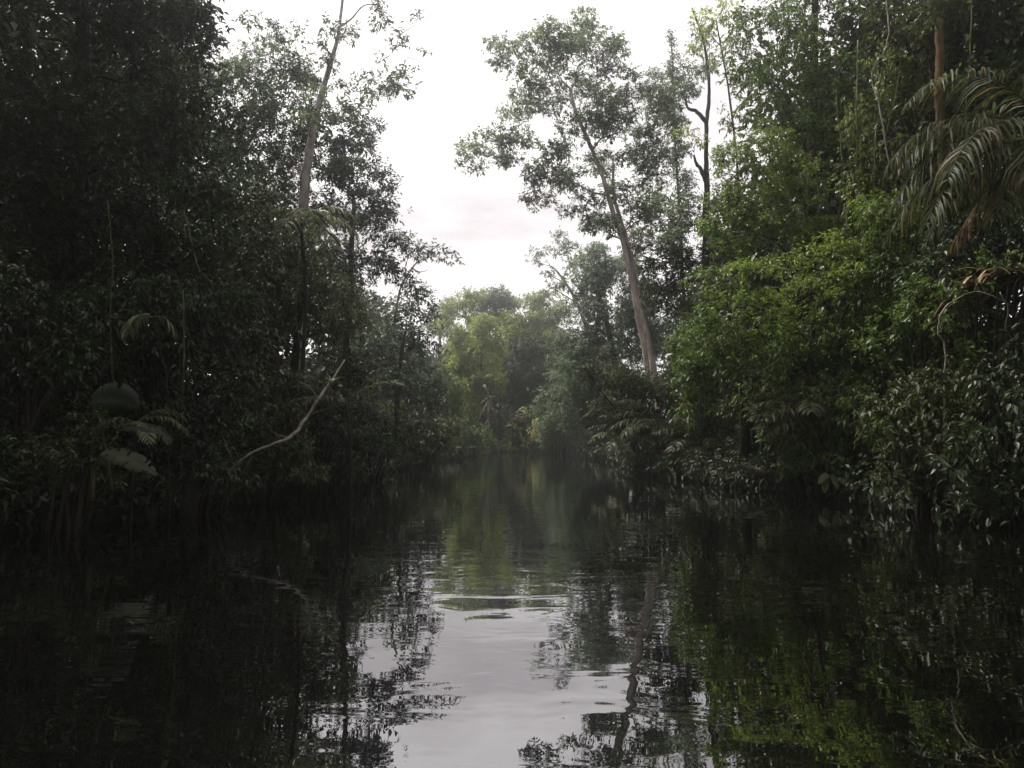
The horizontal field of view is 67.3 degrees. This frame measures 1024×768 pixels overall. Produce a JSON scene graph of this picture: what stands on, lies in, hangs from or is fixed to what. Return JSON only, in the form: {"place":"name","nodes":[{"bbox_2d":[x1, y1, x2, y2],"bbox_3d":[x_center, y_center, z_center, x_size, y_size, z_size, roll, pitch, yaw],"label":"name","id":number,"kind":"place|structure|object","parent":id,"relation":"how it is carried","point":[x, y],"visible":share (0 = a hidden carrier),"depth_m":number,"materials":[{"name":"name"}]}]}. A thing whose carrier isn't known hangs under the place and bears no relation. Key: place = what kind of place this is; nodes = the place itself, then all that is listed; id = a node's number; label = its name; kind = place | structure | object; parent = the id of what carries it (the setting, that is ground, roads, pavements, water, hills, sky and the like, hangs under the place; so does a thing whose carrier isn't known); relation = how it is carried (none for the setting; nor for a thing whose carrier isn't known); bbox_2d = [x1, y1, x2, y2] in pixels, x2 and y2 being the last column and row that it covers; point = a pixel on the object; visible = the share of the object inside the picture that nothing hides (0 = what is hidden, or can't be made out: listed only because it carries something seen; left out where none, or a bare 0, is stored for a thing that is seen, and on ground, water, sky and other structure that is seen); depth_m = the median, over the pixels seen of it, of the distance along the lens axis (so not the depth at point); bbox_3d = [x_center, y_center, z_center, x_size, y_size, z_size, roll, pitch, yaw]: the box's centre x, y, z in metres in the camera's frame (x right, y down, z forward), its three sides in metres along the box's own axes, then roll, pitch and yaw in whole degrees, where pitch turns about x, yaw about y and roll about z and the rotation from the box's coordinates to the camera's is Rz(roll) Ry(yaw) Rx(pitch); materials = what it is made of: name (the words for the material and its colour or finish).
{"place":"outdoors","nodes":[
{"label":"outdoors","id":0,"kind":"place"},
{"bbox_2d":[0,440,990,531],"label":"ground","id":1,"kind":"structure","parent":0,"point":[14,526],"depth_m":11.86,"materials":[{"name":"brown soil"}]},
{"bbox_2d":[0,246,116,514],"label":"shrub","id":2,"kind":"object","parent":1,"relation":"on","point":[32,410],"visible":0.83,"depth_m":10.60,"materials":[{"name":"green plant"}]},
{"bbox_2d":[1,401,127,533],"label":"shrub","id":3,"kind":"object","parent":1,"relation":"on","point":[76,463],"visible":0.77,"depth_m":9.74,"materials":[{"name":"green plant"}]},
{"bbox_2d":[87,382,139,489],"bbox_3d":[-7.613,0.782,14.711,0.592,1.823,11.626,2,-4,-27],"label":"round leaf plant","id":4,"kind":"object","parent":1,"relation":"on","point":[113,398],"visible":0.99,"depth_m":9.75,"materials":[{"name":"green plant"}]},
{"bbox_2d":[0,0,235,479],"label":"shade tree","id":5,"kind":"object","parent":1,"relation":"on","point":[75,144],"visible":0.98,"depth_m":13.13,"materials":[{"name":"green plant"}]},
{"bbox_2d":[103,200,124,382],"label":"vine","id":6,"kind":"object","parent":5,"relation":"hanging from","point":[116,314],"visible":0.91,"depth_m":11.52,"materials":[{"name":"green plant"}]},
{"bbox_2d":[182,205,247,291],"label":"vine","id":7,"kind":"object","parent":5,"relation":"hanging from","point":[230,266],"visible":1,"depth_m":11.36,"materials":[{"name":"brown plant"}]},
{"bbox_2d":[0,1,254,464],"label":"tree","id":8,"kind":"object","parent":1,"relation":"on","point":[173,153],"visible":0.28,"depth_m":18.02,"materials":[{"name":"green plant"}]},
{"bbox_2d":[89,421,167,500],"bbox_3d":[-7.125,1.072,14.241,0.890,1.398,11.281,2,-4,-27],"label":"banana plant","id":9,"kind":"object","parent":1,"relation":"on","point":[136,461],"visible":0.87,"depth_m":9.46,"materials":[{"name":"green plant"}]},
{"bbox_2d":[4,261,273,498],"bbox_3d":[-5.967,-0.101,12.523,4.382,4.170,2.871,2,-4,-27],"label":"shrub","id":10,"kind":"object","parent":1,"relation":"on","point":[81,300],"visible":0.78,"depth_m":12.49,"materials":[{"name":"green plant"}]},
{"bbox_2d":[91,409,188,522],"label":"palm","id":11,"kind":"object","parent":1,"relation":"on","point":[152,426],"visible":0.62,"depth_m":10.71,"materials":[{"name":"green plant"}]},
{"bbox_2d":[6,158,289,479],"bbox_3d":[-6.450,-1.014,13.862,5.227,5.774,3.130,0,-4,0],"label":"vine draped tree","id":12,"kind":"object","parent":1,"relation":"on","point":[88,254],"visible":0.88,"depth_m":13.61,"materials":[{"name":"green plant"}]},
{"bbox_2d":[249,205,271,384],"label":"vine","id":13,"kind":"object","parent":12,"relation":"hanging from","point":[263,344],"visible":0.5,"depth_m":14.11,"materials":[{"name":"green plant"}]},
{"bbox_2d":[292,242,306,358],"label":"vine","id":14,"kind":"object","parent":12,"relation":"hanging from","point":[295,318],"visible":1,"depth_m":13.12,"materials":[{"name":"green plant"}]},
{"bbox_2d":[6,314,289,474],"bbox_3d":[-7.739,0.506,14.759,6.779,3.813,2.890,-1,-4,15],"label":"shrub","id":15,"kind":"object","parent":1,"relation":"on","point":[271,343],"visible":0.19,"depth_m":14.76,"materials":[{"name":"green plant"}]},
{"bbox_2d":[120,313,178,520],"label":"palm","id":16,"kind":"object","parent":1,"relation":"on","point":[133,320],"visible":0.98,"depth_m":11.03,"materials":[{"name":"green plant"}]},
{"bbox_2d":[143,349,280,515],"bbox_3d":[-4.782,1.072,11.854,2.318,3.332,1.859,0,-4,0],"label":"shrub","id":17,"kind":"object","parent":1,"relation":"on","point":[195,445],"visible":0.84,"depth_m":11.71,"materials":[{"name":"green plant"}]},
{"bbox_2d":[219,430,232,461],"bbox_3d":[-4.370,0.950,11.759,0.228,0.500,0.066,0,-4,0],"label":"broken stick","id":18,"kind":"object","parent":17,"relation":"on","point":[226,449],"visible":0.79,"depth_m":11.75,"materials":[{"name":"wood"}]},
{"bbox_2d":[211,396,331,503],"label":"shrub","id":19,"kind":"object","parent":1,"relation":"on","point":[293,472],"visible":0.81,"depth_m":13.84,"materials":[{"name":"green plant"}]},
{"bbox_2d":[186,30,368,458],"bbox_3d":[-7.226,-4.281,23.421,5.490,13.536,3.804,1,-4,-14],"label":"tree","id":20,"kind":"object","parent":1,"relation":"on","point":[260,116],"visible":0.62,"depth_m":23.37,"materials":[{"name":"green plant"}]},
{"bbox_2d":[201,227,388,483],"bbox_3d":[-5.295,-0.620,18.946,4.670,6.358,2.924,0,-4,0],"label":"tree","id":21,"kind":"object","parent":1,"relation":"on","point":[289,314],"visible":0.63,"depth_m":18.75,"materials":[{"name":"green plant"}]},
{"bbox_2d":[240,202,360,488],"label":"palm","id":22,"kind":"object","parent":1,"relation":"on","point":[314,219],"visible":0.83,"depth_m":17.56,"materials":[{"name":"green plant"}]},
{"bbox_2d":[259,363,396,491],"bbox_3d":[-3.977,1.414,16.625,3.058,3.812,2.072,0,-4,0],"label":"shrub","id":23,"kind":"object","parent":1,"relation":"on","point":[330,440],"visible":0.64,"depth_m":16.68,"materials":[{"name":"green plant"}]},
{"bbox_2d":[233,0,432,448],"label":"bare limbed tree","id":24,"kind":"object","parent":1,"relation":"on","point":[392,86],"visible":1,"depth_m":21.69,"materials":[{"name":"plant"}]},
{"bbox_2d":[282,372,406,493],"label":"palm","id":25,"kind":"object","parent":1,"relation":"on","point":[331,398],"visible":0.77,"depth_m":15.97,"materials":[{"name":"green plant"}]},
{"bbox_2d":[327,377,420,478],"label":"shrub","id":26,"kind":"object","parent":1,"relation":"on","point":[358,411],"visible":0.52,"depth_m":21.49,"materials":[{"name":"green plant"}]},
{"bbox_2d":[307,94,464,449],"bbox_3d":[-4.037,-3.017,23.854,5.166,12.052,3.468,0,-4,0],"label":"tree","id":27,"kind":"object","parent":1,"relation":"on","point":[352,256],"visible":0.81,"depth_m":24.18,"materials":[{"name":"green plant"}]},
{"bbox_2d":[338,288,453,465],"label":"tree","id":28,"kind":"object","parent":1,"relation":"on","point":[390,372],"visible":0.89,"depth_m":29.61,"materials":[{"name":"green plant"}]},
{"bbox_2d":[394,256,436,319],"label":"twiggy branch","id":29,"kind":"object","parent":28,"relation":"attached to","point":[396,309],"visible":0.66,"depth_m":28.26,"materials":[{"name":"grey plant"}]},
{"bbox_2d":[376,394,466,465],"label":"shrub","id":30,"kind":"object","parent":1,"relation":"on","point":[439,434],"visible":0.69,"depth_m":31.43,"materials":[{"name":"green plant"}]},
{"bbox_2d":[418,294,455,361],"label":"tree","id":31,"kind":"object","parent":1,"relation":"on","point":[427,325],"visible":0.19,"depth_m":89.07,"materials":[{"name":"green plant"}]},
{"bbox_2d":[428,362,472,425],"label":"tree","id":32,"kind":"object","parent":1,"relation":"on","point":[459,398],"visible":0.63,"depth_m":54.01,"materials":[{"name":"green plant"}]},
{"bbox_2d":[434,415,497,455],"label":"shrub","id":33,"kind":"object","parent":1,"relation":"on","point":[469,432],"visible":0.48,"depth_m":47.06,"materials":[{"name":"green plant"}]},
{"bbox_2d":[427,285,511,421],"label":"tree","id":34,"kind":"object","parent":1,"relation":"on","point":[468,298],"visible":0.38,"depth_m":71.92,"materials":[{"name":"green plant"}]},
{"bbox_2d":[446,311,509,423],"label":"tree","id":35,"kind":"object","parent":1,"relation":"on","point":[482,337],"visible":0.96,"depth_m":61.51,"materials":[{"name":"green plant"}]},
{"bbox_2d":[463,283,521,427],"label":"tree","id":36,"kind":"object","parent":1,"relation":"on","point":[499,298],"visible":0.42,"depth_m":76.84,"materials":[{"name":"green plant"}]},
{"bbox_2d":[0,0,1023,470],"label":"forest","id":37,"kind":"object","parent":1,"relation":"on","point":[14,232],"visible":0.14,"depth_m":21.34,"materials":[{"name":"green plant"}]},
{"bbox_2d":[0,368,1023,532],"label":"undergrowth","id":38,"kind":"object","parent":1,"relation":"on","point":[718,463],"visible":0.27,"depth_m":14.55,"materials":[{"name":"green plant"}]},
{"bbox_2d":[220,360,344,485],"bbox_3d":[-3.767,0.563,12.934,2.249,2.165,1.262,2,-4,-27],"label":"bleached branch","id":39,"kind":"object","parent":38,"relation":"in","point":[297,430],"visible":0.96,"depth_m":13.13,"materials":[{"name":"grey plant"}]},
{"bbox_2d":[321,374,344,382],"bbox_3d":[-3.220,-0.085,13.710,0.448,0.171,0.430,-2,-4,30],"label":"bromeliad","id":40,"kind":"object","parent":39,"relation":"on","point":[332,380],"visible":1,"depth_m":13.72,"materials":[{"name":"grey plant"}]},
{"bbox_2d":[475,384,496,438],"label":"dead branch","id":41,"kind":"object","parent":38,"relation":"on","point":[488,397],"visible":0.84,"depth_m":51.97,"materials":[{"name":"grey wood"}]},
{"bbox_2d":[502,410,532,451],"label":"shrub","id":42,"kind":"object","parent":1,"relation":"on","point":[519,442],"visible":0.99,"depth_m":57.34,"materials":[{"name":"green plant"}]},
{"bbox_2d":[496,333,570,427],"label":"tree","id":43,"kind":"object","parent":1,"relation":"on","point":[528,349],"visible":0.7,"depth_m":68.74,"materials":[{"name":"green plant"}]},
{"bbox_2d":[494,288,573,415],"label":"tree","id":44,"kind":"object","parent":1,"relation":"on","point":[535,324],"visible":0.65,"depth_m":73.99,"materials":[{"name":"green plant"}]},
{"bbox_2d":[516,404,554,449],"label":"flowering shrub","id":45,"kind":"object","parent":1,"relation":"on","point":[533,433],"visible":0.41,"depth_m":56.78,"materials":[{"name":"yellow plant"}]},
{"bbox_2d":[526,405,576,451],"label":"shrub","id":46,"kind":"object","parent":1,"relation":"on","point":[534,444],"visible":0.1,"depth_m":59.53,"materials":[{"name":"green plant"}]},
{"bbox_2d":[528,367,588,454],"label":"shrub","id":47,"kind":"object","parent":1,"relation":"on","point":[547,428],"visible":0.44,"depth_m":49.65,"materials":[{"name":"green plant"}]},
{"bbox_2d":[524,226,614,412],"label":"twiggy tree","id":48,"kind":"object","parent":1,"relation":"on","point":[564,243],"visible":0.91,"depth_m":47.54,"materials":[{"name":"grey plant"}]},
{"bbox_2d":[452,3,696,430],"bbox_3d":[2.150,-5.184,27.055,8.619,17.118,4.142,0,-4,0],"label":"emergent tree","id":49,"kind":"object","parent":1,"relation":"on","point":[602,121],"visible":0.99,"depth_m":27.03,"materials":[{"name":"green plant"}]},
{"bbox_2d":[543,336,647,444],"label":"shrub","id":50,"kind":"object","parent":1,"relation":"on","point":[573,387],"visible":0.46,"depth_m":42.86,"materials":[{"name":"green plant"}]},
{"bbox_2d":[546,240,682,413],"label":"tree","id":51,"kind":"object","parent":1,"relation":"on","point":[598,277],"visible":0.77,"depth_m":43.23,"materials":[{"name":"green plant"}]},
{"bbox_2d":[588,414,667,472],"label":"palm","id":52,"kind":"object","parent":1,"relation":"on","point":[633,437],"visible":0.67,"depth_m":24.84,"materials":[{"name":"green plant"}]},
{"bbox_2d":[570,353,717,462],"bbox_3d":[4.539,1.287,25.732,5.186,4.632,2.905,0,-4,0],"label":"shrub","id":53,"kind":"object","parent":1,"relation":"on","point":[639,389],"visible":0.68,"depth_m":25.46,"materials":[{"name":"green plant"}]},
{"bbox_2d":[583,161,711,416],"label":"forked tree","id":54,"kind":"object","parent":1,"relation":"on","point":[638,248],"visible":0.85,"depth_m":28.64,"materials":[{"name":"green plant"}]},
{"bbox_2d":[608,399,695,473],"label":"palm","id":55,"kind":"object","parent":1,"relation":"on","point":[640,422],"visible":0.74,"depth_m":23.61,"materials":[{"name":"green plant"}]},
{"bbox_2d":[654,426,687,474],"bbox_3d":[5.059,2.238,24.111,1.419,1.851,1.054,0,-4,0],"label":"root mass","id":56,"kind":"object","parent":1,"relation":"on","point":[656,447],"visible":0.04,"depth_m":24.27,"materials":[{"name":"brown plant"}]},
{"bbox_2d":[631,23,718,399],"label":"spire tree","id":57,"kind":"object","parent":1,"relation":"on","point":[689,87],"visible":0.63,"depth_m":30.66,"materials":[{"name":"green plant"}]},
{"bbox_2d":[651,417,726,475],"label":"palm","id":58,"kind":"object","parent":1,"relation":"on","point":[678,442],"visible":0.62,"depth_m":22.34,"materials":[{"name":"green plant"}]},
{"bbox_2d":[626,192,763,397],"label":"tree","id":59,"kind":"object","parent":1,"relation":"on","point":[669,290],"visible":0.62,"depth_m":29.32,"materials":[{"name":"green plant"}]},
{"bbox_2d":[684,7,715,419],"bbox_3d":[6.337,-5.503,25.687,0.886,15.043,0.682,-3,-5,36],"label":"snag","id":60,"kind":"object","parent":1,"relation":"on","point":[704,173],"visible":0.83,"depth_m":25.55,"materials":[{"name":"brown plant"}]},
{"bbox_2d":[661,306,739,453],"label":"shrub","id":61,"kind":"object","parent":1,"relation":"on","point":[708,422],"visible":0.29,"depth_m":22.62,"materials":[{"name":"green plant"}]},
{"bbox_2d":[669,0,751,422],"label":"slender tree","id":62,"kind":"object","parent":1,"relation":"on","point":[693,48],"visible":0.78,"depth_m":25.32,"materials":[{"name":"green plant"}]},
{"bbox_2d":[739,329,750,483],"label":"dead tree","id":63,"kind":"object","parent":1,"relation":"on","point":[745,432],"visible":0.2,"depth_m":19.13,"materials":[{"name":"wood"}]},
{"bbox_2d":[709,356,812,465],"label":"shrub","id":64,"kind":"object","parent":1,"relation":"on","point":[730,386],"visible":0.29,"depth_m":19.18,"materials":[{"name":"green plant"}]},
{"bbox_2d":[735,464,793,484],"bbox_3d":[5.733,2.041,17.067,1.891,0.557,0.236,2,-4,-27],"label":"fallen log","id":65,"kind":"object","parent":1,"relation":"on","point":[753,470],"visible":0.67,"depth_m":16.79,"materials":[{"name":"wood"}]},
{"bbox_2d":[691,115,853,385],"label":"feathery tree","id":66,"kind":"object","parent":1,"relation":"on","point":[743,218],"visible":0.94,"depth_m":18.89,"materials":[{"name":"green plant"}]},
{"bbox_2d":[661,280,890,484],"bbox_3d":[6.143,-0.073,17.597,5.486,4.856,2.961,0,-4,0],"label":"draped tree","id":67,"kind":"object","parent":1,"relation":"on","point":[825,364],"visible":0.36,"depth_m":17.32,"materials":[{"name":"green plant"}]},
{"bbox_2d":[701,224,870,492],"bbox_3d":[5.953,-0.339,16.210,3.862,5.986,2.114,-1,-4,12],"label":"lime tree","id":68,"kind":"object","parent":1,"relation":"on","point":[799,276],"visible":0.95,"depth_m":16.17,"materials":[{"name":"green plant"}]},
{"bbox_2d":[741,391,836,495],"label":"palm","id":69,"kind":"object","parent":1,"relation":"on","point":[802,409],"visible":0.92,"depth_m":15.48,"materials":[{"name":"green plant"}]},
{"bbox_2d":[712,0,906,377],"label":"tree","id":70,"kind":"object","parent":1,"relation":"on","point":[811,83],"visible":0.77,"depth_m":20.80,"materials":[{"name":"green plant"}]},
{"bbox_2d":[664,233,954,449],"bbox_3d":[6.488,-0.472,16.788,6.503,5.159,3.260,0,-4,0],"label":"midbank tree","id":71,"kind":"object","parent":1,"relation":"on","point":[784,340],"visible":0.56,"depth_m":16.62,"materials":[{"name":"green plant"}]},
{"bbox_2d":[733,361,746,469],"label":"vine","id":72,"kind":"object","parent":71,"relation":"hanging from","point":[740,398],"visible":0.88,"depth_m":17.02,"materials":[{"name":"green plant"}]},
{"bbox_2d":[761,365,902,495],"bbox_3d":[6.435,1.009,15.665,3.036,2.755,2.147,-4,-5,42],"label":"shrub","id":73,"kind":"object","parent":1,"relation":"on","point":[842,416],"visible":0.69,"depth_m":15.45,"materials":[{"name":"green plant"}]},
{"bbox_2d":[818,473,849,492],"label":"broad leaf plant","id":74,"kind":"object","parent":1,"relation":"on","point":[823,477],"visible":0.93,"depth_m":14.47,"materials":[{"name":"green plant"}]},
{"bbox_2d":[834,21,920,470],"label":"tree","id":75,"kind":"object","parent":1,"relation":"on","point":[848,135],"visible":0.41,"depth_m":18.12,"materials":[{"name":"green plant"}]},
{"bbox_2d":[847,273,985,506],"bbox_3d":[6.972,0.126,13.271,2.247,4.017,1.243,-1,-4,11],"label":"shrub","id":76,"kind":"object","parent":1,"relation":"on","point":[901,345],"visible":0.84,"depth_m":13.24,"materials":[{"name":"green plant"}]},
{"bbox_2d":[829,0,1023,453],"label":"dark canopy tree","id":77,"kind":"object","parent":1,"relation":"on","point":[952,26],"visible":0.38,"depth_m":17.24,"materials":[{"name":"green plant"}]},
{"bbox_2d":[829,18,849,231],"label":"vine","id":78,"kind":"object","parent":77,"relation":"hanging from","point":[837,115],"visible":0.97,"depth_m":17.33,"materials":[{"name":"green plant"}]},
{"bbox_2d":[852,36,873,333],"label":"vine","id":79,"kind":"object","parent":77,"relation":"hanging from","point":[855,106],"visible":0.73,"depth_m":16.52,"materials":[{"name":"green plant"}]},
{"bbox_2d":[845,94,897,145],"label":"vine","id":80,"kind":"object","parent":77,"relation":"hanging from","point":[867,133],"visible":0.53,"depth_m":17.43,"materials":[{"name":"green plant"}]},
{"bbox_2d":[869,131,878,316],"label":"vine","id":81,"kind":"object","parent":77,"relation":"hanging from","point":[873,201],"visible":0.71,"depth_m":15.91,"materials":[{"name":"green plant"}]},
{"bbox_2d":[843,0,906,238],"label":"vine","id":82,"kind":"object","parent":77,"relation":"hanging from","point":[900,50],"visible":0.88,"depth_m":16.79,"materials":[{"name":"brown plant"}]},
{"bbox_2d":[834,352,1023,515],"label":"shrub","id":83,"kind":"object","parent":1,"relation":"on","point":[928,400],"visible":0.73,"depth_m":11.64,"materials":[{"name":"green plant"}]},
{"bbox_2d":[846,184,1023,469],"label":"dim tree","id":84,"kind":"object","parent":1,"relation":"on","point":[983,337],"visible":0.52,"depth_m":15.40,"materials":[{"name":"green plant"}]},
{"bbox_2d":[924,249,1023,331],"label":"tree branch","id":85,"kind":"object","parent":84,"relation":"attached to","point":[971,286],"visible":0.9,"depth_m":12.08,"materials":[{"name":"brown plant"}]},
{"bbox_2d":[937,291,1010,439],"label":"vine","id":86,"kind":"object","parent":84,"relation":"hanging from","point":[945,307],"visible":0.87,"depth_m":11.68,"materials":[{"name":"grey plant"}]},
{"bbox_2d":[999,292,1016,370],"bbox_3d":[7.544,-0.793,11.678,0.230,1.228,0.034,0,-4,0],"label":"root","id":87,"kind":"object","parent":84,"relation":"hanging from","point":[1006,319],"visible":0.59,"depth_m":11.69,"materials":[{"name":"grey plant"}]},
{"bbox_2d":[889,0,996,464],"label":"brown trunk tree","id":88,"kind":"object","parent":1,"relation":"on","point":[938,22],"visible":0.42,"depth_m":15.44,"materials":[{"name":"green plant"}]},
{"bbox_2d":[868,0,896,162],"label":"vine","id":89,"kind":"object","parent":88,"relation":"hanging from","point":[872,84],"visible":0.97,"depth_m":15.40,"materials":[{"name":"grey plant"}]},
{"bbox_2d":[959,0,977,169],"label":"vine","id":90,"kind":"object","parent":88,"relation":"hanging from","point":[968,37],"visible":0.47,"depth_m":14.77,"materials":[{"name":"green plant"}]},
{"bbox_2d":[872,157,1023,480],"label":"shrub","id":91,"kind":"object","parent":1,"relation":"on","point":[1011,239],"visible":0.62,"depth_m":13.81,"materials":[{"name":"green plant"}]},
{"bbox_2d":[878,65,1023,254],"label":"palm","id":92,"kind":"object","parent":1,"relation":"on","point":[993,133],"visible":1,"depth_m":10.93,"materials":[{"name":"green plant"}]},
{"bbox_2d":[966,187,987,263],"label":"vine","id":93,"kind":"object","parent":92,"relation":"hanging from","point":[981,249],"visible":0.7,"depth_m":11.61,"materials":[{"name":"green plant"}]},
{"bbox_2d":[924,320,1023,527],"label":"shrub","id":94,"kind":"object","parent":1,"relation":"on","point":[1009,437],"visible":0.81,"depth_m":10.19,"materials":[{"name":"green plant"}]},
{"bbox_2d":[0,0,1020,400],"label":"sky","id":95,"kind":"structure","parent":0,"point":[481,218],"materials":[{"name":"white"}]},
{"bbox_2d":[0,449,1023,767],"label":"river","id":96,"kind":"structure","parent":0,"point":[548,609],"depth_m":4.75,"materials":[{"name":"liquid"}]},
{"bbox_2d":[180,290,184,489],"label":"slim stem","id":97,"kind":"object","parent":96,"relation":"on","point":[181,470],"visible":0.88,"depth_m":11.62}
]}

